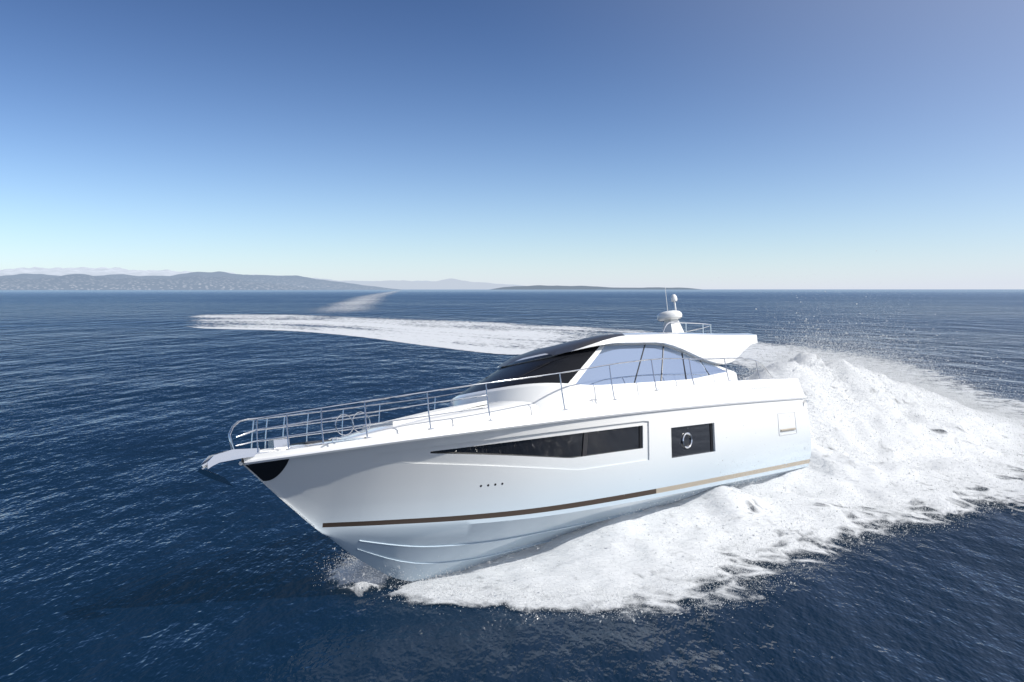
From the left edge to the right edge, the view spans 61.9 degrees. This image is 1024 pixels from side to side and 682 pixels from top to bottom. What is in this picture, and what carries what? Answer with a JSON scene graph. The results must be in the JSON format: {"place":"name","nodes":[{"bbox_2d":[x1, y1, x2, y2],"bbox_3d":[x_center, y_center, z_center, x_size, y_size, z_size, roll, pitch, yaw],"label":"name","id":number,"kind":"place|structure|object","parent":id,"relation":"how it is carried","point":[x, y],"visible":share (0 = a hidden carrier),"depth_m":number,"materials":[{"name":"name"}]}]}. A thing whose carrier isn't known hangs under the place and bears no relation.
{"place":"outdoors","nodes":[
{"label":"outdoors","id":0,"kind":"place"},
{"bbox_2d":[0,274,319,289],"bbox_3d":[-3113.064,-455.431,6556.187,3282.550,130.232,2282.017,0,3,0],"label":"coast hills","id":1,"kind":"structure","parent":0,"point":[90,282],"depth_m":6473.92,"materials":[{"name":"grey stone"}]},
{"bbox_2d":[0,271,400,289],"bbox_3d":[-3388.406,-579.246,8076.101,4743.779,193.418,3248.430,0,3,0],"label":"coast hills","id":2,"kind":"structure","parent":0,"point":[302,282],"depth_m":8222.43,"materials":[{"name":"grey stone"}]},
{"bbox_2d":[0,267,522,285],"bbox_3d":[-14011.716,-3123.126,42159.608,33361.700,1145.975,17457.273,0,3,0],"label":"distant mountains","id":3,"kind":"structure","parent":0,"point":[60,271],"depth_m":41895.58,"materials":[{"name":"grey stone"}]},
{"bbox_2d":[361,278,511,288],"bbox_3d":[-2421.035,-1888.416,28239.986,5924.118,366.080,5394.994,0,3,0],"label":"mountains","id":4,"kind":"structure","parent":0,"point":[451,283],"depth_m":26974.81,"materials":[{"name":"grey stone"}]},
{"bbox_2d":[0,289,1023,681],"bbox_3d":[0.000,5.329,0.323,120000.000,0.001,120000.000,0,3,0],"label":"sea","id":5,"kind":"structure","parent":0,"point":[136,545],"depth_m":18.61,"materials":[{"name":"liquid"}]},
{"bbox_2d":[197,289,810,581],"bbox_3d":[1.042,1.462,18.686,16.150,5.994,4.616,-1,-9,-43],"label":"yacht","id":6,"kind":"object","parent":5,"relation":"on","point":[524,451],"visible":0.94,"depth_m":16.04,"materials":[{"name":"white plastic"}]},
{"bbox_2d":[192,291,999,396],"bbox_3d":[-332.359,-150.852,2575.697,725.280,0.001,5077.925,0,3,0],"label":"wake trail","id":7,"kind":"structure","parent":5,"relation":"on","point":[411,334],"depth_m":102.82,"materials":[{"name":"white liquid"}]},
{"bbox_2d":[328,352,1023,612],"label":"wake foam","id":8,"kind":"object","parent":5,"relation":"on","point":[569,550],"depth_m":18.61,"materials":[{"name":"white"}]},
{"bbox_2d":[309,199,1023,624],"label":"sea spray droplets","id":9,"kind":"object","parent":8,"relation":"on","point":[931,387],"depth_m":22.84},
{"bbox_2d":[0,0,1023,288],"label":"sky","id":10,"kind":"structure","parent":0,"point":[696,144],"materials":[{"name":"blue"}]},
{"bbox_2d":[490,285,702,289],"bbox_3d":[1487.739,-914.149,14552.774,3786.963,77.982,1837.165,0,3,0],"label":"cape hills","id":11,"kind":"structure","parent":0,"point":[538,287],"depth_m":14117.24,"materials":[{"name":"grey stone"}]}
]}

